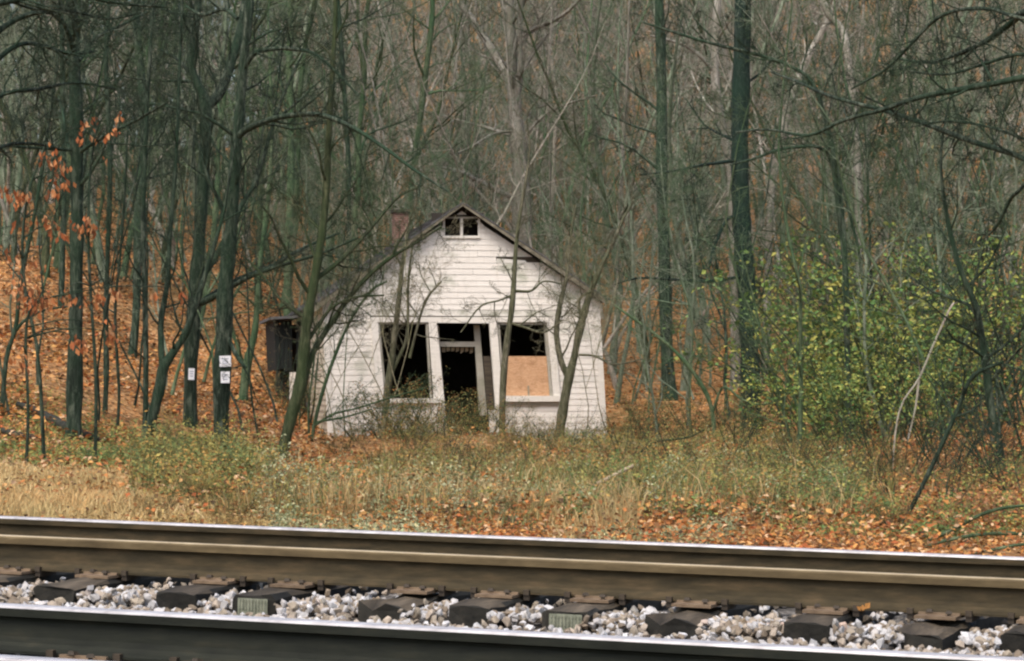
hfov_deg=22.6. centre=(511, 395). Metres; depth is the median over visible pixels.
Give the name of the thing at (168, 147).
bare sapling
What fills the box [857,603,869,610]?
dead leaf
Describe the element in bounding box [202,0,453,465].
bare tree
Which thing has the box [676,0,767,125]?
hillside tree
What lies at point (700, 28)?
hillside tree
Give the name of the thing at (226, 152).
hillside tree
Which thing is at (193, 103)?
bare sapling
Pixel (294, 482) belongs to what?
shrub
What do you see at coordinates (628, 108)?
hillside tree
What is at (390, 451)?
shrub
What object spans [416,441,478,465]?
shrub
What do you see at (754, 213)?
bare sapling
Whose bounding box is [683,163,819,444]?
bare sapling
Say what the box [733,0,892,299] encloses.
hillside tree
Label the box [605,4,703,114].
hillside tree
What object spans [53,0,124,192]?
hillside tree
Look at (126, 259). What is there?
hillside tree
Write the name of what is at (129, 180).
bare sapling
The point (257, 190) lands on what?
bare sapling
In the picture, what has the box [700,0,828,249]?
hillside tree
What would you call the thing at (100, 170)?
bare sapling
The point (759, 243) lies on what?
hillside tree
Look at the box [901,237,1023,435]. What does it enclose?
shrub
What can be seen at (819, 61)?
hillside tree
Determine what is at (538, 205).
bare sapling
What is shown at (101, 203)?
hillside tree
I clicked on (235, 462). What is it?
shrub
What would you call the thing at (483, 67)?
hillside tree
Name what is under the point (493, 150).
bare sapling
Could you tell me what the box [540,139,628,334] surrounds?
bare sapling
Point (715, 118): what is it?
hillside tree
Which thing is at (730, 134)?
bare sapling
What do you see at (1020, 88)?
hillside tree
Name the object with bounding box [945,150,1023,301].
bare sapling
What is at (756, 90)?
hillside tree
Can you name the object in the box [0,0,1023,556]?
ground
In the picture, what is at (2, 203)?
hillside tree
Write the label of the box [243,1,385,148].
hillside tree
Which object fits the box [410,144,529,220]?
bare sapling
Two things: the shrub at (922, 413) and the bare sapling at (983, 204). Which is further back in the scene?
the bare sapling at (983, 204)
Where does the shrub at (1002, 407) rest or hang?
on the ground at (112, 398)
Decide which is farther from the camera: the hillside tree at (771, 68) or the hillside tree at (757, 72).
the hillside tree at (771, 68)
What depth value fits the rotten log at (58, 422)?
43.56 m
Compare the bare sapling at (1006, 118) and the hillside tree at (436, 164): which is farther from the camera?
the bare sapling at (1006, 118)
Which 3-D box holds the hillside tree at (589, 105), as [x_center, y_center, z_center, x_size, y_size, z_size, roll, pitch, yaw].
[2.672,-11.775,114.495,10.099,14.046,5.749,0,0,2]
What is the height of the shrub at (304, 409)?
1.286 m
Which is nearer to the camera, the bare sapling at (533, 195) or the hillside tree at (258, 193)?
the hillside tree at (258, 193)
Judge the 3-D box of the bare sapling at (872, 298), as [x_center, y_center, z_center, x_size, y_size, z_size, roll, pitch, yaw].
[7.424,-3.409,53.073,5.250,9.112,3.452,0,0,6]
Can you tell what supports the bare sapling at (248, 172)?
on the ground at (112, 398)
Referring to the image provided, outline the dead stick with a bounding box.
[893,298,967,464]
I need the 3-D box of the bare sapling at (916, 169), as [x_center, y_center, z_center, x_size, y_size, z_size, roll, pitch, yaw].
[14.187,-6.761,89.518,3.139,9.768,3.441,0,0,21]
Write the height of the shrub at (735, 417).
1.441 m
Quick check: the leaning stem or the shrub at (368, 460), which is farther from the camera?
the shrub at (368, 460)
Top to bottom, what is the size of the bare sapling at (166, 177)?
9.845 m
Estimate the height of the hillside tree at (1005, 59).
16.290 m
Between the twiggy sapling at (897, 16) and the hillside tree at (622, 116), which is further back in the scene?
the hillside tree at (622, 116)
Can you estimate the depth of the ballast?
11.85 m
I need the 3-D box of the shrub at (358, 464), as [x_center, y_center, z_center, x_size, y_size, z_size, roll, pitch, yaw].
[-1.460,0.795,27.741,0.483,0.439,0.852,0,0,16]
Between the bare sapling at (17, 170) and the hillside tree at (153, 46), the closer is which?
the bare sapling at (17, 170)
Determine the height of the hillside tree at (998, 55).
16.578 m
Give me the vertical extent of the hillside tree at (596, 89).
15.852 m
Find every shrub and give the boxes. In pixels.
[120,430,175,458]
[123,485,186,517]
[138,422,174,435]
[145,412,238,451]
[146,416,218,450]
[157,407,192,436]
[159,478,184,497]
[167,469,210,493]
[173,474,221,502]
[178,415,269,454]
[178,479,232,508]
[182,463,223,487]
[183,474,228,497]
[200,481,263,508]
[201,435,268,463]
[201,485,260,523]
[206,427,289,454]
[216,461,297,495]
[223,452,250,469]
[238,436,289,462]
[243,348,297,406]
[253,374,324,419]
[267,468,333,497]
[284,495,318,518]
[311,402,386,441]
[313,423,367,454]
[340,383,428,438]
[345,378,467,434]
[347,437,434,469]
[351,426,428,464]
[351,449,393,482]
[351,498,378,520]
[354,451,387,470]
[361,366,454,436]
[372,426,462,468]
[379,494,405,513]
[380,405,452,450]
[385,381,477,434]
[399,404,495,456]
[400,414,435,437]
[408,442,457,466]
[416,431,455,456]
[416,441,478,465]
[418,396,490,432]
[418,445,478,468]
[423,394,500,433]
[428,452,495,482]
[434,449,492,475]
[446,426,485,470]
[446,441,505,468]
[447,390,529,434]
[458,424,555,467]
[461,404,497,429]
[466,483,522,507]
[471,443,503,463]
[483,418,538,453]
[484,399,542,437]
[489,428,575,475]
[491,455,528,475]
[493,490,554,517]
[503,414,568,439]
[515,398,614,456]
[515,495,552,510]
[518,415,565,444]
[529,421,575,439]
[549,418,604,444]
[564,453,629,475]
[571,400,675,460]
[571,425,637,467]
[572,463,612,481]
[581,409,635,445]
[583,401,670,440]
[585,425,629,449]
[593,459,654,490]
[606,469,683,496]
[607,384,692,428]
[613,486,664,510]
[617,400,697,442]
[623,433,664,479]
[625,399,695,460]
[634,392,736,442]
[651,384,777,440]
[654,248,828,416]
[662,418,759,474]
[663,249,932,436]
[671,439,719,461]
[687,389,786,442]
[691,258,957,440]
[700,382,781,448]
[707,255,923,440]
[712,421,740,442]
[713,405,806,471]
[716,234,994,435]
[717,384,809,437]
[718,421,835,476]
[723,482,768,510]
[727,486,770,505]
[728,298,874,435]
[733,476,796,510]
[733,488,810,519]
[738,435,774,467]
[745,217,1023,425]
[748,345,861,441]
[750,225,1023,399]
[752,412,847,470]
[753,437,816,464]
[754,344,925,451]
[755,215,1022,394]
[757,446,825,477]
[761,217,1021,413]
[769,425,823,451]
[769,436,826,464]
[775,417,903,483]
[776,436,816,463]
[783,145,998,330]
[785,334,963,452]
[786,221,1016,437]
[788,250,1023,425]
[793,233,1023,407]
[793,431,850,462]
[796,201,1023,395]
[802,257,1023,443]
[804,447,870,485]
[805,495,856,512]
[806,400,917,475]
[827,450,885,484]
[830,149,1023,353]
[830,383,969,481]
[844,252,1023,449]
[852,330,1023,469]
[852,429,904,500]
[856,495,934,525]
[857,448,890,473]
[859,443,914,476]
[863,490,901,509]
[870,328,1018,454]
[876,220,987,404]
[880,170,1021,393]
[881,301,1023,466]
[882,425,1013,503]
[885,229,1023,427]
[896,459,931,484]
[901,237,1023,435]
[902,390,982,478]
[908,388,1023,495]
[914,407,957,433]
[921,391,1023,482]
[934,463,958,477]
[952,386,1023,473]
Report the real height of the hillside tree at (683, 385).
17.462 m
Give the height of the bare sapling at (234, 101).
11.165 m
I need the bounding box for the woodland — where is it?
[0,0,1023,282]
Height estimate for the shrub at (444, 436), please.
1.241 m
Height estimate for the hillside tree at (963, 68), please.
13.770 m
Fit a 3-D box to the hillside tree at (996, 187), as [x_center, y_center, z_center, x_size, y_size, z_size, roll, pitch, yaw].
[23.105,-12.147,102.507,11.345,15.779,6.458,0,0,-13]
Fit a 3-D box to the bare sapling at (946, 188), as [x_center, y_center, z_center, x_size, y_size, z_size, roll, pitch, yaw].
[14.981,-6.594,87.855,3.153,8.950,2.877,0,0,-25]
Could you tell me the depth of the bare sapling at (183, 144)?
110.89 m
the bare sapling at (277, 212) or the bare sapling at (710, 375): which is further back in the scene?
the bare sapling at (277, 212)
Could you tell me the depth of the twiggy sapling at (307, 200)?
65.81 m
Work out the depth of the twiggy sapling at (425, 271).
56.93 m
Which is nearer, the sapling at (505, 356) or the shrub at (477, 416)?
the shrub at (477, 416)
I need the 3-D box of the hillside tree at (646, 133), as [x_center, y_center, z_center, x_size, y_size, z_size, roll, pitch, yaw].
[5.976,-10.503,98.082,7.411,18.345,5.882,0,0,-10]
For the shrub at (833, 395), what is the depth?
43.32 m
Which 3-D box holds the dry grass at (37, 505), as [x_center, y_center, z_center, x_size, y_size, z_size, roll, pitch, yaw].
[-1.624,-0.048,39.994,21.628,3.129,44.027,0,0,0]
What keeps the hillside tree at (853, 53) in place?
on the ground at (112, 398)
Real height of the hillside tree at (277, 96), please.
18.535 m
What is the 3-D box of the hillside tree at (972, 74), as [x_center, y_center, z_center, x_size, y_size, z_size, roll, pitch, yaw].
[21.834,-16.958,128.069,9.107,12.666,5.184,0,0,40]
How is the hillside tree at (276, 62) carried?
on the ground at (112, 398)
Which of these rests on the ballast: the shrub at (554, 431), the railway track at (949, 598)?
the railway track at (949, 598)
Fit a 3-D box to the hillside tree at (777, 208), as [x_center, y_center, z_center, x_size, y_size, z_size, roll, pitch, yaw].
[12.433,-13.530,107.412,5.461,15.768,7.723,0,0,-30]
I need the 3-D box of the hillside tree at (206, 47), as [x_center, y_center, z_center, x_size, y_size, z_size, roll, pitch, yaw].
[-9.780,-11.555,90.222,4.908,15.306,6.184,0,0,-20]
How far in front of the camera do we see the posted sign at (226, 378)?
46.02 m
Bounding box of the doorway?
[428,317,499,434]
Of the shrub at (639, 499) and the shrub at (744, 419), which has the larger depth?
the shrub at (744, 419)
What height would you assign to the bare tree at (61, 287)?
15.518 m
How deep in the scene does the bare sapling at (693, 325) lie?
63.62 m
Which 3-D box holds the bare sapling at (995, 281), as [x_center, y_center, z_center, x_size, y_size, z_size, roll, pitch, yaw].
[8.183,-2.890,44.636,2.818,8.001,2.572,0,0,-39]
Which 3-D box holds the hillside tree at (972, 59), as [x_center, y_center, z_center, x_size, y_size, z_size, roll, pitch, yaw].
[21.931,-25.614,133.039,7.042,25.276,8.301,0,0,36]
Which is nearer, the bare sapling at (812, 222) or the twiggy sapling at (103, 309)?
the twiggy sapling at (103, 309)
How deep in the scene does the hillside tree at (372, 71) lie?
128.07 m
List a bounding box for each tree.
[0,0,56,206]
[0,0,92,407]
[0,0,148,262]
[0,0,179,171]
[0,0,189,442]
[0,1,92,254]
[0,5,65,242]
[0,6,36,238]
[0,7,57,252]
[0,10,46,221]
[0,98,49,277]
[1,5,156,219]
[2,0,185,269]
[4,1,197,260]
[6,0,114,282]
[7,2,57,195]
[11,0,99,252]
[14,2,131,181]
[20,0,156,264]
[21,1,145,247]
[30,0,114,305]
[30,50,38,156]
[38,3,175,259]
[51,0,199,256]
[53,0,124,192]
[53,0,165,270]
[53,3,130,217]
[58,5,168,192]
[83,0,148,413]
[91,1,131,185]
[95,0,157,205]
[95,1,157,200]
[96,30,155,187]
[101,0,196,357]
[101,25,137,165]
[102,1,191,192]
[103,0,472,443]
[105,0,199,245]
[109,0,290,440]
[110,0,178,205]
[110,0,368,428]
[120,0,188,280]
[121,2,232,204]
[123,0,219,192]
[135,0,315,331]
[141,0,266,303]
[151,0,329,222]
[151,13,254,264]
[156,0,260,221]
[156,0,286,203]
[157,3,222,215]
[161,0,320,284]
[189,0,415,306]
[193,0,380,313]
[198,0,320,261]
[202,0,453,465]
[207,0,303,400]
[214,0,284,107]
[222,0,358,169]
[222,5,345,241]
[229,0,361,311]
[231,0,326,124]
[235,0,371,290]
[236,0,330,315]
[237,6,300,211]
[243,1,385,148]
[247,0,386,212]
[248,0,410,268]
[251,1,367,270]
[261,1,360,202]
[270,0,394,289]
[274,1,381,241]
[275,0,383,199]
[276,0,409,257]
[280,0,433,263]
[285,0,492,254]
[294,1,498,195]
[297,0,450,274]
[301,0,517,286]
[302,72,388,266]
[303,0,445,277]
[309,0,401,271]
[310,1,452,262]
[313,0,399,216]
[322,3,416,177]
[325,0,617,389]
[325,1,430,209]
[330,0,504,256]
[330,0,532,240]
[331,0,489,263]
[333,0,552,222]
[348,0,464,113]
[350,0,497,205]
[351,3,538,239]
[351,50,446,211]
[353,0,416,188]
[357,11,460,222]
[358,1,506,224]
[374,0,513,229]
[379,0,470,190]
[382,0,511,211]
[382,3,651,247]
[383,5,572,227]
[384,0,485,168]
[385,0,573,221]
[387,0,503,227]
[389,0,603,245]
[391,1,470,188]
[395,0,502,129]
[397,3,473,206]
[420,1,569,200]
[421,12,525,217]
[423,0,506,180]
[425,1,473,146]
[426,0,541,108]
[428,13,543,197]
[428,13,562,146]
[432,1,568,219]
[438,41,591,278]
[440,0,637,209]
[443,0,557,260]
[454,0,608,225]
[455,1,532,223]
[461,0,649,384]
[461,7,598,233]
[467,0,600,266]
[470,0,649,197]
[474,61,622,262]
[476,3,570,221]
[477,0,594,205]
[479,0,608,252]
[483,1,670,220]
[489,0,621,309]
[493,0,653,267]
[498,8,625,98]
[521,0,681,233]
[522,0,620,228]
[522,0,652,254]
[522,0,680,374]
[523,1,650,318]
[524,169,657,440]
[526,0,706,284]
[530,0,724,404]
[530,0,765,282]
[530,1,631,97]
[531,0,650,255]
[535,0,725,345]
[536,1,700,216]
[542,1,639,271]
[557,2,710,210]
[558,1,616,208]
[561,4,703,281]
[563,0,653,183]
[568,0,714,204]
[570,1,731,354]
[574,0,669,231]
[575,7,857,352]
[576,0,751,294]
[579,0,714,400]
[591,0,732,390]
[603,0,813,430]
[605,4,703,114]
[613,0,779,288]
[618,55,812,349]
[621,74,811,328]
[625,0,727,286]
[626,0,710,138]
[626,0,770,346]
[627,0,787,339]
[627,1,771,328]
[630,2,837,237]
[631,0,708,225]
[631,0,853,439]
[632,17,755,205]
[633,3,818,188]
[636,0,758,389]
[640,10,684,110]
[644,0,732,219]
[644,0,851,356]
[646,3,790,254]
[648,0,773,270]
[665,0,817,203]
[667,0,870,360]
[667,1,812,185]
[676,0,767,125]
[679,38,900,361]
[686,0,964,313]
[694,45,871,330]
[699,0,1023,237]
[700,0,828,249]
[705,0,820,274]
[708,2,826,132]
[709,0,812,249]
[719,0,899,390]
[725,2,789,175]
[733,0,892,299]
[751,0,851,296]
[754,0,856,217]
[759,0,886,248]
[760,0,855,375]
[771,0,932,289]
[772,0,940,192]
[780,0,982,286]
[781,0,918,389]
[782,0,1023,270]
[783,0,883,116]
[784,0,885,179]
[785,0,878,369]
[795,0,989,252]
[796,0,973,304]
[810,0,889,129]
[817,0,925,148]
[829,0,888,188]
[830,1,901,177]
[830,1,942,205]
[833,12,1006,245]
[838,0,1023,274]
[843,0,973,235]
[843,0,996,336]
[852,1,1023,252]
[857,0,991,278]
[860,0,943,142]
[868,0,960,182]
[868,0,993,232]
[872,0,968,261]
[878,0,1018,248]
[878,0,1022,265]
[883,1,1012,137]
[883,42,1023,264]
[884,0,1012,215]
[886,0,1023,479]
[902,0,1015,188]
[922,2,1020,166]
[932,0,1020,154]
[939,47,1023,219]
[950,1,1016,155]
[951,30,1023,280]
[966,1,988,137]
[966,84,1023,275]
[969,208,1023,334]
[971,4,1023,203]
[976,85,1023,284]
[977,1,1023,145]
[984,17,1023,196]
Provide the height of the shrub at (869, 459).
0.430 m
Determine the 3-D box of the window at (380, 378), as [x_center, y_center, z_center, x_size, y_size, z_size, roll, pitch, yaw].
[-2.654,-0.902,64.300,1.796,2.158,0.220,0,0,-9]
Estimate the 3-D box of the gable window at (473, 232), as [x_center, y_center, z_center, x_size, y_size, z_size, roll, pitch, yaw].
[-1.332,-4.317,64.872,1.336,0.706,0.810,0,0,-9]
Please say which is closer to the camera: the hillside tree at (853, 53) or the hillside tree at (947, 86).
the hillside tree at (947, 86)
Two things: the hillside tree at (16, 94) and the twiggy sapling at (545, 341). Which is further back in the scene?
the hillside tree at (16, 94)
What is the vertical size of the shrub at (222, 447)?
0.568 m
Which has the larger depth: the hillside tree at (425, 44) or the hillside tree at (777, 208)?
the hillside tree at (425, 44)
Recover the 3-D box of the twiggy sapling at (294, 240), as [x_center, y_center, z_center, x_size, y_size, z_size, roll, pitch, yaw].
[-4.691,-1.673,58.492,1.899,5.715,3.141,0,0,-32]
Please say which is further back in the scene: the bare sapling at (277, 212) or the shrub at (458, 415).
the bare sapling at (277, 212)
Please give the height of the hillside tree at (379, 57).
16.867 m
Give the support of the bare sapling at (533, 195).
on the ground at (112, 398)
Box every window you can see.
[371,317,441,402]
[431,213,483,237]
[497,317,560,404]
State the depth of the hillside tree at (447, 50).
126.89 m
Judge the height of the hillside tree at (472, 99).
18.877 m
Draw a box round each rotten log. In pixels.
[0,427,39,440]
[16,402,105,441]
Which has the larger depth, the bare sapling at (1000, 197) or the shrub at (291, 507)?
the bare sapling at (1000, 197)
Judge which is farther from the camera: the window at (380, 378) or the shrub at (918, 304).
the window at (380, 378)
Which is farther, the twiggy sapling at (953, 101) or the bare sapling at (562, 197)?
the bare sapling at (562, 197)
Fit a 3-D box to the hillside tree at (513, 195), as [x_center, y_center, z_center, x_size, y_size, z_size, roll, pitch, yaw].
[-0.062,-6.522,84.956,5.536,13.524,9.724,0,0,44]
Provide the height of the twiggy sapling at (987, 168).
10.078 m
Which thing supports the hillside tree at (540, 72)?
on the ground at (112, 398)
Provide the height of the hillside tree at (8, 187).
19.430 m
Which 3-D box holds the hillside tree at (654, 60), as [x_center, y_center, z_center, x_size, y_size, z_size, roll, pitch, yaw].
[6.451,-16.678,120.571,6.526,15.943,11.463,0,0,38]
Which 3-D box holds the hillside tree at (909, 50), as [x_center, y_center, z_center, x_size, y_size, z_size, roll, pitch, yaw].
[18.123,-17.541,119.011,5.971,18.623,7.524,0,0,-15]
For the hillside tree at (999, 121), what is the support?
on the ground at (112, 398)
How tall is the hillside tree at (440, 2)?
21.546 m
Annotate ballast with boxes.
[0,577,1023,656]
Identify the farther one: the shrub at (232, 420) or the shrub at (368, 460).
the shrub at (232, 420)
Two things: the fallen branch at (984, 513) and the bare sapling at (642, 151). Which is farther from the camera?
the bare sapling at (642, 151)
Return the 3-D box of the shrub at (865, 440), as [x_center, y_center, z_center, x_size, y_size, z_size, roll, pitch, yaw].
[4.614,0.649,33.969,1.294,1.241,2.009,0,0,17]
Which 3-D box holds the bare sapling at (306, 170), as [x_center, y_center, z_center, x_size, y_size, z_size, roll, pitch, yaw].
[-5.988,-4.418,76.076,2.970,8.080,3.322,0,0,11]
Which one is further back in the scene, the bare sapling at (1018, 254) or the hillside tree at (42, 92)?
the hillside tree at (42, 92)
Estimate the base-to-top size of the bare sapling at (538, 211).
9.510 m
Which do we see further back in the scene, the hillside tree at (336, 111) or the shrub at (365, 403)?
the hillside tree at (336, 111)
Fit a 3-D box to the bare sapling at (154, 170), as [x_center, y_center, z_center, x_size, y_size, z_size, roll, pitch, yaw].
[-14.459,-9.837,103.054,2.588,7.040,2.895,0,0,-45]
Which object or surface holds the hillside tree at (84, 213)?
on the ground at (112, 398)
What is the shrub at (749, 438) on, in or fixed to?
on the ground at (112, 398)
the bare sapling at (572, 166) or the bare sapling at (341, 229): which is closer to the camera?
the bare sapling at (341, 229)
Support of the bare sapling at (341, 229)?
on the ground at (112, 398)
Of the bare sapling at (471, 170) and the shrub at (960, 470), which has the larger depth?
the bare sapling at (471, 170)
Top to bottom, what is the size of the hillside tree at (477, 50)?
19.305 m
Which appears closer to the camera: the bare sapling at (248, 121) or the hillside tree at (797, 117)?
the hillside tree at (797, 117)
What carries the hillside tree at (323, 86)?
on the ground at (112, 398)
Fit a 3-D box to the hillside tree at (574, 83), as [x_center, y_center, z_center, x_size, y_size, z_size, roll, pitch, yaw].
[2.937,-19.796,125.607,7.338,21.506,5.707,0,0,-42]
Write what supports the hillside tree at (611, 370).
on the ground at (112, 398)
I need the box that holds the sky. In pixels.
[4,1,269,144]
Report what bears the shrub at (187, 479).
on the ground at (112, 398)
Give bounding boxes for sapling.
[0,0,65,201]
[0,0,92,415]
[0,0,269,424]
[0,1,175,433]
[0,2,160,384]
[0,5,41,151]
[0,5,42,244]
[0,8,114,206]
[0,10,57,206]
[0,32,256,374]
[0,54,59,246]
[0,80,45,333]
[0,121,37,244]
[0,123,49,208]
[0,142,76,460]
[1,23,47,206]
[5,275,186,467]
[6,1,87,184]
[6,51,69,256]
[15,17,100,296]
[25,53,98,271]
[34,0,217,407]
[43,80,104,205]
[46,73,122,217]
[47,108,124,463]
[48,6,152,267]
[62,0,243,430]
[80,40,135,230]
[83,77,171,431]
[92,48,185,249]
[92,73,122,207]
[93,5,226,263]
[94,67,230,279]
[100,0,294,251]
[100,100,218,390]
[101,0,296,421]
[101,87,163,252]
[105,105,191,308]
[115,118,149,225]
[116,18,214,191]
[117,37,255,238]
[118,0,338,454]
[124,46,208,198]
[124,68,175,223]
[128,44,225,215]
[130,25,197,260]
[133,0,215,210]
[143,12,251,206]
[151,2,227,274]
[164,0,324,395]
[164,85,269,252]
[172,173,250,324]
[188,55,401,270]
[198,89,260,239]
[202,0,328,381]
[207,4,273,234]
[207,63,285,264]
[210,86,318,257]
[218,205,388,432]
[219,59,271,220]
[223,26,274,222]
[229,8,286,194]
[230,71,378,292]
[233,174,297,328]
[239,8,381,422]
[240,67,322,236]
[241,139,328,300]
[248,65,354,302]
[252,123,308,296]
[257,66,322,303]
[260,193,433,397]
[263,118,351,306]
[265,200,359,438]
[278,163,342,292]
[279,179,450,430]
[282,52,381,301]
[283,249,437,439]
[289,133,401,436]
[295,97,368,264]
[295,118,351,281]
[295,239,435,433]
[303,83,362,264]
[307,175,361,285]
[308,57,396,216]
[308,161,447,424]
[315,67,450,259]
[324,128,387,284]
[347,192,476,437]
[359,131,400,253]
[364,125,441,250]
[366,170,403,252]
[367,158,436,259]
[372,156,455,434]
[375,143,437,228]
[376,154,422,217]
[377,104,425,243]
[387,40,461,241]
[406,24,525,218]
[408,106,472,217]
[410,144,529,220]
[414,125,475,220]
[422,165,497,223]
[434,113,505,212]
[439,72,585,426]
[456,39,528,228]
[466,160,491,216]
[468,148,508,220]
[478,167,551,253]
[479,123,590,268]
[483,122,612,316]
[487,121,553,241]
[489,191,530,224]
[493,108,548,233]
[510,149,589,251]
[515,137,562,265]
[520,107,631,353]
[525,86,569,254]
[526,105,580,260]
[529,164,672,437]
[530,217,637,437]
[531,38,678,291]
[531,169,557,254]
[532,229,641,441]
[535,53,625,271]
[536,104,612,279]
[539,170,571,266]
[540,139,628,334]
[549,62,620,284]
[556,33,733,433]
[558,123,598,231]
[570,124,657,296]
[578,72,655,236]
[578,133,730,403]
[579,166,701,391]
[580,234,616,292]
[590,105,613,241]
[593,167,696,445]
[596,82,756,427]
[598,46,655,225]
[601,290,795,439]
[607,171,736,399]
[622,6,803,432]
[626,116,820,403]
[630,119,740,418]
[632,227,698,337]
[633,182,722,383]
[634,103,703,256]
[644,201,740,373]
[645,6,808,440]
[654,131,729,386]
[667,45,727,316]
[667,45,776,218]
[669,143,729,379]
[669,175,729,350]
[674,154,728,364]
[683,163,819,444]
[684,145,761,314]
[695,18,1023,435]
[702,0,843,453]
[710,214,763,333]
[717,217,816,393]
[720,165,787,301]
[721,154,813,386]
[723,24,811,235]
[726,194,827,431]
[729,0,956,442]
[745,11,988,427]
[749,107,797,293]
[751,88,794,219]
[755,95,813,361]
[755,142,801,317]
[758,59,811,245]
[760,0,960,431]
[760,91,843,312]
[766,50,876,351]
[767,33,885,413]
[767,189,868,371]
[770,0,980,428]
[770,151,851,372]
[771,218,827,339]
[773,185,806,312]
[774,197,822,330]
[775,175,863,355]
[777,0,954,433]
[782,160,834,362]
[784,150,911,396]
[788,74,835,302]
[805,94,883,312]
[812,51,1023,400]
[812,124,880,356]
[813,0,1023,406]
[821,39,912,316]
[823,0,1023,411]
[824,174,874,290]
[830,102,894,229]
[836,127,965,429]
[845,150,949,299]
[849,46,913,285]
[853,1,1023,423]
[853,120,929,286]
[863,85,995,303]
[871,186,933,314]
[873,79,954,284]
[874,109,970,405]
[876,0,1023,399]
[880,0,1023,417]
[884,144,1021,400]
[885,228,945,360]
[886,72,973,291]
[888,0,1023,426]
[899,211,1004,365]
[906,127,1009,303]
[914,29,1023,284]
[923,171,1007,305]
[924,13,1023,437]
[932,117,1023,329]
[942,121,1010,306]
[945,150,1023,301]
[958,93,1010,220]
[960,145,1021,327]
[970,1,1023,399]
[974,94,1023,272]
[981,63,1023,211]
[983,85,1023,390]
[987,178,1023,322]
[995,119,1023,243]
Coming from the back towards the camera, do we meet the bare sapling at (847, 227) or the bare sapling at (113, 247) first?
the bare sapling at (113, 247)
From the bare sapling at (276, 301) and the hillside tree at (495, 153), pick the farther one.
the hillside tree at (495, 153)
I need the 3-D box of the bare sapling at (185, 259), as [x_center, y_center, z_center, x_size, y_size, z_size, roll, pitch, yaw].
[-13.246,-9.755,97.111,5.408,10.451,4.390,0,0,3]
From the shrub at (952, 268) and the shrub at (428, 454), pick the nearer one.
the shrub at (428, 454)
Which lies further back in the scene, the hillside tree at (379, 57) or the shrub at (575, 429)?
the hillside tree at (379, 57)
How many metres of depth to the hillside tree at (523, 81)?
111.47 m
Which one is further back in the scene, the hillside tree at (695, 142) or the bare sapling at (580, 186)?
the bare sapling at (580, 186)
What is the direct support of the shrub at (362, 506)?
on the ground at (112, 398)
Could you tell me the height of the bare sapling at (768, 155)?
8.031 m
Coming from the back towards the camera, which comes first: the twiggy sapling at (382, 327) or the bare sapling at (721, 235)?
the bare sapling at (721, 235)
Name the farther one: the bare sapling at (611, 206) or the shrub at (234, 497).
the bare sapling at (611, 206)
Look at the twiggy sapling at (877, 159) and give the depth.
52.46 m
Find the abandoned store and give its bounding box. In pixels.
[260,203,608,440]
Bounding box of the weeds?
[0,380,1023,544]
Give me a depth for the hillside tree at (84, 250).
90.65 m
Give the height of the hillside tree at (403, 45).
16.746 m
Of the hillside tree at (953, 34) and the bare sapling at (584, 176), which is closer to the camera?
the bare sapling at (584, 176)
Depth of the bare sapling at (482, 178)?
108.39 m
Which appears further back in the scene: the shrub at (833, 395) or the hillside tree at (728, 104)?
the hillside tree at (728, 104)
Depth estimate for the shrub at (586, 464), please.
29.95 m
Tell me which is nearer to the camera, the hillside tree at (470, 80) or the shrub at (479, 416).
the shrub at (479, 416)
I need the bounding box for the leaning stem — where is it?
[902,324,1023,525]
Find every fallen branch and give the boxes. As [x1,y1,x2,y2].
[581,464,633,492]
[632,429,703,461]
[922,504,1023,542]
[925,531,1023,547]
[974,543,1023,553]
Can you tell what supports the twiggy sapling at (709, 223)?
on the ground at (112, 398)
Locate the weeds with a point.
(259, 459)
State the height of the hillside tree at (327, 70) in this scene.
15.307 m
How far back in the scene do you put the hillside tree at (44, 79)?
110.55 m
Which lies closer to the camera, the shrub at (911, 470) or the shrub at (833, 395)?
the shrub at (911, 470)
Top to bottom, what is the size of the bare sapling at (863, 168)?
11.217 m
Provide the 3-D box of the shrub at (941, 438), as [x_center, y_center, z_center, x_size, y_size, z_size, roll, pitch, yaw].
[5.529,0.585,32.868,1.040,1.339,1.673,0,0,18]
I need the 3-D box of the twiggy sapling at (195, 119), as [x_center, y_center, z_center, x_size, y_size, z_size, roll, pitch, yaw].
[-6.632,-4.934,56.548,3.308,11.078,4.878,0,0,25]
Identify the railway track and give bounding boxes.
[0,516,1023,652]
[0,603,1023,660]
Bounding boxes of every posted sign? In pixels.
[188,368,194,379]
[219,356,230,366]
[221,371,229,382]
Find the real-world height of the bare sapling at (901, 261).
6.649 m
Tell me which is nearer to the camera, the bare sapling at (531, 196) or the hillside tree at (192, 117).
the bare sapling at (531, 196)
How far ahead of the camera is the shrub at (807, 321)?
52.02 m
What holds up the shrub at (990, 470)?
on the ground at (112, 398)
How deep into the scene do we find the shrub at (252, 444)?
38.06 m
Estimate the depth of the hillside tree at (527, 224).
83.44 m
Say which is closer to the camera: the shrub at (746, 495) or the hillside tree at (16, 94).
the shrub at (746, 495)
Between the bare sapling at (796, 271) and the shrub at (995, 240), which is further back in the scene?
the shrub at (995, 240)
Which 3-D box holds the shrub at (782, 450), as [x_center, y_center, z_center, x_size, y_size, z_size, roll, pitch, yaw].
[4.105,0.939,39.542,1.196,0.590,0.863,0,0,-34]
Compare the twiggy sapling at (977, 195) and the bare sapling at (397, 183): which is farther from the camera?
the bare sapling at (397, 183)
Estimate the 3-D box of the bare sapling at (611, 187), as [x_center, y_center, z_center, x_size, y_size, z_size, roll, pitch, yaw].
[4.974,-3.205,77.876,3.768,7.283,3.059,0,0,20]
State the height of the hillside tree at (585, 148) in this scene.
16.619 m
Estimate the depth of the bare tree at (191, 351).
51.52 m
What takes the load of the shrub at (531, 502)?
on the ground at (112, 398)
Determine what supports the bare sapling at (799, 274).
on the ground at (112, 398)
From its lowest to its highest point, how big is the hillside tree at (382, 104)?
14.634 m
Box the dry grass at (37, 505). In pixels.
[0,338,1023,546]

